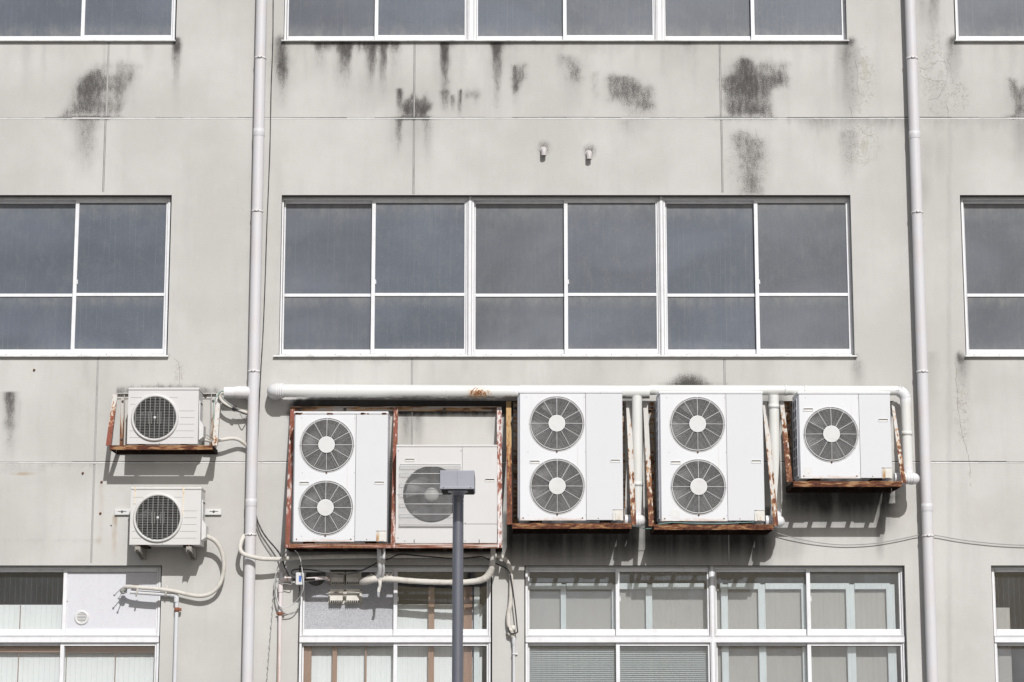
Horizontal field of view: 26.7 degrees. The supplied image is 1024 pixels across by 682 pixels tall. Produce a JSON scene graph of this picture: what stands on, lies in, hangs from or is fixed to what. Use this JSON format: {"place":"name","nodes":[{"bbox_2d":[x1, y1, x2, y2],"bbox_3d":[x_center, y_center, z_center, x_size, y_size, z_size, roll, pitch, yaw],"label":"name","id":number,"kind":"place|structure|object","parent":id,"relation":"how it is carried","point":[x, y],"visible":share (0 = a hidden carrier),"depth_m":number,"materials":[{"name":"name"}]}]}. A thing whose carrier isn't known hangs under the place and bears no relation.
{"place":"outdoors","nodes":[
{"label":"outdoors","id":0,"kind":"place"},
{"label":"ground","id":1,"kind":"structure","parent":0,"visible":0},
{"bbox_2d":[439,470,474,681],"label":"street lamp","id":2,"kind":"object","parent":1,"relation":"on","point":[457,485],"visible":1,"depth_m":17.55,"materials":[{"name":"grey metal"}]},
{"bbox_2d":[0,0,1023,681],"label":"concrete building","id":3,"kind":"structure","parent":1,"relation":"on","point":[728,202],"depth_m":20.83,"materials":[{"name":"grey concrete"}]},
{"bbox_2d":[0,605,154,681],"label":"window curtain","id":4,"kind":"object","parent":3,"relation":"hanging from","point":[85,666],"depth_m":20.30,"materials":[{"name":"white fabric"}]},
{"bbox_2d":[0,643,159,681],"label":"window","id":5,"kind":"structure","parent":3,"relation":"in","point":[62,645],"depth_m":20.20,"materials":[{"name":"white metal"}]},
{"bbox_2d":[0,566,161,635],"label":"window","id":6,"kind":"structure","parent":3,"relation":"in","point":[90,589],"depth_m":20.28,"materials":[{"name":"white metal"}]},
{"bbox_2d":[74,610,88,624],"bbox_3d":[-4.034,2.592,20.247,0.136,0.136,0.012,0,-10,0],"label":"round vent","id":7,"kind":"object","parent":3,"relation":"attached to","point":[81,617],"visible":1,"depth_m":20.25,"materials":[{"name":"white metal"}]},
{"bbox_2d":[0,197,171,354],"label":"window","id":8,"kind":"structure","parent":3,"relation":"in","point":[79,275],"depth_m":20.83,"materials":[{"name":"grey glass"}]},
{"bbox_2d":[0,0,176,39],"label":"window","id":9,"kind":"structure","parent":3,"relation":"in","point":[19,19],"depth_m":21.27,"materials":[{"name":"grey glass"}]},
{"bbox_2d":[113,585,181,681],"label":"pipe","id":10,"kind":"object","parent":3,"relation":"attached to","point":[177,609],"visible":1,"depth_m":20.11,"materials":[{"name":"plastic"}]},
{"bbox_2d":[106,393,220,453],"bbox_3d":[-3.258,0.756,20.284,1.041,0.579,0.372,0,-10,0],"label":"wall bracket","id":11,"kind":"object","parent":3,"relation":"attached to","point":[121,448],"depth_m":20.35,"materials":[{"name":"metal"}]},
{"bbox_2d":[127,388,205,444],"bbox_3d":[-3.235,0.727,20.267,0.705,0.549,0.288,0,-10,0],"label":"air conditioner","id":12,"kind":"object","parent":11,"relation":"on","point":[165,416],"visible":0.95,"depth_m":20.16,"materials":[{"name":"white metal"}]},
{"bbox_2d":[205,437,246,447],"bbox_3d":[-2.675,0.953,20.316,0.431,0.108,0.073,3,-10,-15],"label":"lagged hose","id":13,"kind":"object","parent":12,"relation":"attached to","point":[241,441],"visible":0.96,"depth_m":20.29,"materials":[{"name":"plastic"}]},
{"bbox_2d":[115,509,221,559],"bbox_3d":[-3.233,1.789,20.116,1.003,0.477,0.346,0,-10,0],"label":"wall mount","id":14,"kind":"object","parent":3,"relation":"attached to","point":[140,552],"depth_m":20.21,"materials":[{"name":"white metal"}]},
{"bbox_2d":[129,487,208,548],"bbox_3d":[-3.184,1.647,20.096,0.700,0.553,0.288,0,-10,0],"label":"air conditioner","id":15,"kind":"object","parent":14,"relation":"on","point":[167,516],"visible":0.99,"depth_m":20.00,"materials":[{"name":"beige plastic"}]},
{"bbox_2d":[122,534,225,597],"bbox_3d":[-3.162,2.084,20.128,0.993,0.616,0.157,-1,-10,6],"label":"lagged hose","id":16,"kind":"object","parent":15,"relation":"attached to","point":[215,541],"visible":1,"depth_m":20.11,"materials":[{"name":"plastic"}]},
{"bbox_2d":[224,386,249,399],"bbox_3d":[-2.574,0.490,20.438,0.284,0.119,0.197,0,-10,0],"label":"pipe stub","id":17,"kind":"object","parent":3,"relation":"attached to","point":[238,392],"visible":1,"depth_m":20.36,"materials":[{"name":"white plastic"}]},
{"bbox_2d":[218,392,247,413],"bbox_3d":[-2.622,0.583,20.379,0.307,0.224,0.067,2,-10,-10],"label":"cable","id":18,"kind":"object","parent":17,"relation":"attached to","point":[224,402],"visible":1,"depth_m":20.35,"materials":[{"name":"plastic"}]},
{"bbox_2d":[242,0,266,681],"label":"drainpipe","id":19,"kind":"object","parent":3,"relation":"attached to","point":[254,363],"visible":1,"depth_m":20.46,"materials":[{"name":"metal"}]},
{"bbox_2d":[238,534,514,637],"bbox_3d":[-1.260,2.273,20.078,2.583,0.961,0.153,0,-10,-1],"label":"lagged hose","id":20,"kind":"object","parent":19,"relation":"attached to","point":[344,556],"visible":0.98,"depth_m":20.14,"materials":[{"name":"plastic"}]},
{"bbox_2d":[472,556,517,633],"bbox_3d":[-0.157,2.361,20.073,0.440,0.718,0.035,2,-10,-13],"label":"cable","id":21,"kind":"object","parent":20,"relation":"attached to","point":[512,591],"visible":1,"depth_m":20.09,"materials":[{"name":"grey rubber"}]},
{"bbox_2d":[256,525,273,556],"bbox_3d":[-2.316,1.841,20.264,0.219,0.409,0.015,0,-10,3],"label":"grey cable","id":22,"kind":"object","parent":3,"relation":"attached to","point":[263,542],"visible":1,"depth_m":20.25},
{"bbox_2d":[266,586,273,680],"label":"thin hanging cable","id":23,"kind":"object","parent":3,"relation":"hanging from","point":[270,636],"visible":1,"depth_m":20.11,"materials":[{"name":"black rubber"}]},
{"bbox_2d":[257,0,289,576],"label":"black cable","id":24,"kind":"object","parent":3,"relation":"attached to","point":[265,282],"visible":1,"depth_m":20.71,"materials":[{"name":"black rubber"}]},
{"bbox_2d":[276,571,314,681],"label":"conduit pipe","id":25,"kind":"object","parent":3,"relation":"attached to","point":[282,579],"visible":0.99,"depth_m":20.09,"materials":[{"name":"white plastic"}]},
{"bbox_2d":[275,575,299,614],"bbox_3d":[-2.091,2.365,20.131,0.242,0.368,0.046,3,-10,-17],"label":"loose wire","id":26,"kind":"object","parent":25,"relation":"hanging from","point":[278,604],"visible":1,"depth_m":20.12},
{"bbox_2d":[276,550,303,607],"bbox_3d":[-2.052,2.213,20.058,0.128,0.522,0.307,9,-13,-42],"label":"loose wire","id":27,"kind":"object","parent":25,"relation":"attached to","point":[303,585],"visible":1,"depth_m":19.99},
{"bbox_2d":[296,572,303,584],"bbox_3d":[-1.967,2.219,20.116,0.076,0.114,0.199,0,-10,0],"label":"junction box","id":28,"kind":"object","parent":3,"relation":"attached to","point":[299,578],"visible":1,"depth_m":20.02,"materials":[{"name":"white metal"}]},
{"bbox_2d":[304,576,330,581],"bbox_3d":[-1.801,2.227,20.215,0.316,0.056,0.144,8,-12,-37],"label":"pipe spout","id":29,"kind":"object","parent":3,"relation":"attached to","point":[327,578],"visible":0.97,"depth_m":20.18,"materials":[{"name":"silver metal"}]},
{"bbox_2d":[328,589,344,603],"bbox_3d":[-1.646,2.397,20.277,0.159,0.142,0.087,0,-10,0],"label":"vent hood","id":30,"kind":"object","parent":3,"relation":"attached to","point":[336,596],"visible":1,"depth_m":20.28,"materials":[{"name":"beige plastic"}]},
{"bbox_2d":[330,570,345,584],"bbox_3d":[-1.639,2.221,20.308,0.155,0.146,0.087,0,-10,0],"label":"vent hood","id":31,"kind":"object","parent":3,"relation":"attached to","point":[336,579],"visible":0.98,"depth_m":20.29,"materials":[{"name":"beige plastic"}]},
{"bbox_2d":[345,589,361,603],"bbox_3d":[-1.492,2.397,20.277,0.159,0.142,0.087,0,-10,0],"label":"vent hood","id":32,"kind":"object","parent":3,"relation":"attached to","point":[353,596],"visible":1,"depth_m":20.29,"materials":[{"name":"beige plastic"}]},
{"bbox_2d":[345,570,361,584],"bbox_3d":[-1.498,2.221,20.308,0.159,0.146,0.087,0,-10,0],"label":"vent hood","id":33,"kind":"object","parent":3,"relation":"attached to","point":[353,579],"visible":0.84,"depth_m":20.29,"materials":[{"name":"beige plastic"}]},
{"bbox_2d":[280,197,467,354],"bbox_3d":[-1.325,-0.623,20.829,1.811,1.555,0.092,0,-10,0],"label":"window","id":34,"kind":"structure","parent":3,"relation":"in","point":[360,275],"depth_m":20.83,"materials":[{"name":"grey glass"}]},
{"bbox_2d":[284,0,467,39],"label":"window","id":35,"kind":"structure","parent":3,"relation":"in","point":[304,19],"depth_m":21.28,"materials":[{"name":"grey glass"}]},
{"bbox_2d":[285,406,501,551],"bbox_3d":[-1.093,1.262,20.147,2.007,1.371,0.466,0,-10,0],"label":"steel frame","id":36,"kind":"object","parent":3,"relation":"attached to","point":[392,547],"visible":0.98,"depth_m":20.21,"materials":[{"name":"metal"}]},
{"bbox_2d":[292,411,389,543],"bbox_3d":[-1.586,1.289,20.101,0.878,1.236,0.386,0,-10,0],"label":"air conditioner","id":37,"kind":"object","parent":36,"relation":"on","point":[341,474],"visible":1,"depth_m":19.97,"materials":[{"name":"metal"}]},
{"bbox_2d":[368,548,393,591],"bbox_3d":[-1.222,2.106,20.008,0.256,0.436,0.185,0,-10,0],"label":"pipe pair","id":38,"kind":"object","parent":36,"relation":"attached to","point":[381,573],"visible":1,"depth_m":19.97,"materials":[{"name":"white plastic"}]},
{"bbox_2d":[291,554,481,575],"bbox_3d":[-1.169,2.083,20.099,1.787,0.204,0.059,0,-10,2],"label":"black cable","id":39,"kind":"object","parent":36,"relation":"hanging from","point":[376,563],"visible":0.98,"depth_m":20.11,"materials":[{"name":"black rubber"}]},
{"bbox_2d":[396,445,497,543],"bbox_3d":[-0.604,1.446,20.070,0.938,0.932,0.382,0,-10,0],"label":"air conditioner","id":40,"kind":"object","parent":36,"relation":"on","point":[424,509],"visible":0.91,"depth_m":19.94,"materials":[{"name":"white metal"}]},
{"bbox_2d":[359,548,495,584],"bbox_3d":[-0.788,2.083,20.071,1.286,0.372,0.137,-1,-10,6],"label":"lagged hose","id":41,"kind":"object","parent":40,"relation":"attached to","point":[486,576],"visible":0.95,"depth_m":20.04,"materials":[{"name":"plastic"}]},
{"bbox_2d":[299,566,490,635],"bbox_3d":[-1.092,2.444,20.293,1.792,0.652,0.092,0,-10,0],"label":"window","id":42,"kind":"structure","parent":3,"relation":"in","point":[377,615],"depth_m":20.29,"materials":[{"name":"white metal"}]},
{"bbox_2d":[299,643,490,681],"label":"window","id":43,"kind":"structure","parent":3,"relation":"in","point":[301,645],"depth_m":20.20,"materials":[{"name":"white metal"}]},
{"bbox_2d":[311,604,481,681],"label":"window curtain","id":44,"kind":"object","parent":3,"relation":"hanging from","point":[412,663],"depth_m":20.30,"materials":[{"name":"white fabric"}]},
{"bbox_2d":[507,625,517,681],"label":"thin pipe","id":45,"kind":"object","parent":3,"relation":"attached to","point":[512,628],"visible":1,"depth_m":20.05,"materials":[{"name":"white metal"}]},
{"bbox_2d":[540,147,546,155],"bbox_3d":[0.303,-1.839,20.898,0.072,0.102,0.083,0,-10,0],"label":"pipe hood","id":46,"kind":"object","parent":3,"relation":"attached to","point":[543,151],"visible":1,"depth_m":20.87,"materials":[{"name":"white plastic"}]},
{"bbox_2d":[475,0,655,39],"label":"window","id":47,"kind":"structure","parent":3,"relation":"in","point":[494,19],"depth_m":21.28,"materials":[{"name":"grey glass"}]},
{"bbox_2d":[472,197,660,354],"bbox_3d":[0.520,-0.623,20.829,1.817,1.555,0.092,0,-10,0],"label":"window","id":48,"kind":"structure","parent":3,"relation":"in","point":[551,275],"depth_m":20.83,"materials":[{"name":"grey glass"}]},
{"bbox_2d":[506,401,635,533],"bbox_3d":[0.541,1.147,20.122,1.193,1.249,0.557,0,-10,0],"label":"wall bracket","id":49,"kind":"object","parent":3,"relation":"attached to","point":[623,527],"depth_m":20.27,"materials":[{"name":"metal"}]},
{"bbox_2d":[518,391,622,522],"bbox_3d":[0.539,1.096,20.089,0.973,1.233,0.416,0,-10,0],"label":"air conditioner","id":50,"kind":"object","parent":49,"relation":"on","point":[570,456],"visible":1,"depth_m":19.94,"materials":[{"name":"metal"}]},
{"bbox_2d":[585,150,591,159],"bbox_3d":[0.742,-1.804,20.891,0.072,0.102,0.083,0,-10,0],"label":"pipe hood","id":51,"kind":"object","parent":3,"relation":"attached to","point":[588,154],"visible":1,"depth_m":20.86,"materials":[{"name":"white plastic"}]},
{"bbox_2d":[267,383,919,527],"bbox_3d":[0.733,1.065,20.186,6.108,1.374,0.354,0,-10,1],"label":"pipe duct","id":52,"kind":"object","parent":3,"relation":"attached to","point":[636,394],"visible":0.94,"depth_m":20.29,"materials":[{"name":"white plastic"}]},
{"bbox_2d":[525,566,709,635],"bbox_3d":[0.999,2.444,20.293,1.747,0.652,0.092,0,-10,0],"label":"window","id":53,"kind":"structure","parent":3,"relation":"in","point":[528,569],"depth_m":20.26,"materials":[{"name":"white metal"}]},
{"bbox_2d":[525,643,710,681],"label":"window","id":54,"kind":"structure","parent":3,"relation":"in","point":[527,645],"depth_m":20.20,"materials":[{"name":"white metal"}]},
{"bbox_2d":[529,646,707,680],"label":"venetian blind","id":55,"kind":"object","parent":3,"relation":"attached to","point":[628,671],"visible":1,"depth_m":20.24,"materials":[{"name":"white plastic"}]},
{"bbox_2d":[529,589,887,681],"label":"window curtain","id":56,"kind":"object","parent":3,"relation":"hanging from","point":[671,608],"depth_m":20.37,"materials":[{"name":"beige fabric"}]},
{"bbox_2d":[643,401,777,534],"bbox_3d":[1.838,1.152,20.121,1.197,1.259,0.557,0,-10,0],"label":"wall bracket","id":57,"kind":"object","parent":3,"relation":"attached to","point":[712,529],"depth_m":20.15,"materials":[{"name":"metal"}]},
{"bbox_2d":[658,522,749,524],"bbox_3d":[1.775,1.666,19.748,0.882,0.028,0.006,0,-10,0],"label":"mounting feet","id":58,"kind":"object","parent":57,"relation":"on","point":[706,523],"visible":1,"depth_m":19.75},
{"bbox_2d":[655,391,764,523],"bbox_3d":[1.839,1.101,20.088,0.973,1.233,0.416,0,-10,0],"label":"air conditioner","id":59,"kind":"object","parent":57,"relation":"on","point":[709,458],"visible":0.98,"depth_m":19.94,"materials":[{"name":"metal"}]},
{"bbox_2d":[663,0,845,39],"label":"window","id":60,"kind":"structure","parent":3,"relation":"in","point":[682,19],"depth_m":21.28,"materials":[{"name":"grey glass"}]},
{"bbox_2d":[663,197,853,354],"bbox_3d":[2.365,-0.623,20.829,1.811,1.555,0.092,0,-10,0],"label":"window","id":61,"kind":"structure","parent":3,"relation":"in","point":[743,275],"depth_m":20.83,"materials":[{"name":"grey glass"}]},
{"bbox_2d":[715,566,904,635],"bbox_3d":[2.780,2.444,20.293,1.786,0.652,0.092,0,-10,0],"label":"window","id":62,"kind":"structure","parent":3,"relation":"in","point":[718,569],"depth_m":20.26,"materials":[{"name":"white metal"}]},
{"bbox_2d":[716,643,905,681],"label":"window","id":63,"kind":"structure","parent":3,"relation":"in","point":[902,645],"depth_m":20.20,"materials":[{"name":"white metal"}]},
{"bbox_2d":[779,401,905,492],"bbox_3d":[3.073,0.956,20.163,1.097,0.869,0.542,0,-10,0],"label":"wall bracket","id":64,"kind":"object","parent":3,"relation":"attached to","point":[889,486],"depth_m":20.16,"materials":[{"name":"metal"}]},
{"bbox_2d":[792,391,891,480],"bbox_3d":[3.078,0.909,20.147,0.871,0.839,0.406,0,-10,0],"label":"air conditioner","id":65,"kind":"object","parent":64,"relation":"on","point":[841,435],"visible":0.99,"depth_m":20.01,"materials":[{"name":"metal"}]},
{"bbox_2d":[773,530,921,544],"bbox_3d":[3.137,1.836,20.242,1.466,0.154,0.079,1,-10,-3],"label":"thin wire","id":66,"kind":"object","parent":3,"relation":"attached to","point":[845,544],"visible":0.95,"depth_m":20.24,"materials":[{"name":"grey metal"}]},
{"bbox_2d":[905,0,937,681],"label":"drainpipe","id":67,"kind":"object","parent":3,"relation":"attached to","point":[922,372],"visible":1,"depth_m":20.46,"materials":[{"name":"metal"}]},
{"bbox_2d":[934,535,1023,545],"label":"thin wire","id":68,"kind":"object","parent":3,"relation":"attached to","point":[977,541],"visible":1,"depth_m":20.25,"materials":[{"name":"grey metal"}]},
{"bbox_2d":[954,0,1023,39],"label":"window","id":69,"kind":"structure","parent":3,"relation":"in","point":[973,19],"depth_m":21.29,"materials":[{"name":"grey glass"}]},
{"bbox_2d":[960,197,1023,354],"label":"window","id":70,"kind":"structure","parent":3,"relation":"in","point":[992,228],"depth_m":20.85,"materials":[{"name":"grey glass"}]},
{"bbox_2d":[996,608,1011,681],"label":"window curtain","id":71,"kind":"object","parent":3,"relation":"hanging from","point":[1004,652],"depth_m":20.31,"materials":[{"name":"beige fabric"}]},
{"bbox_2d":[991,566,1023,635],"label":"window","id":72,"kind":"structure","parent":3,"relation":"in","point":[994,569],"depth_m":20.27,"materials":[{"name":"white metal"}]},
{"bbox_2d":[994,643,1023,681],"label":"window","id":73,"kind":"structure","parent":3,"relation":"in","point":[995,644],"depth_m":20.18,"materials":[{"name":"white metal"}]}
]}

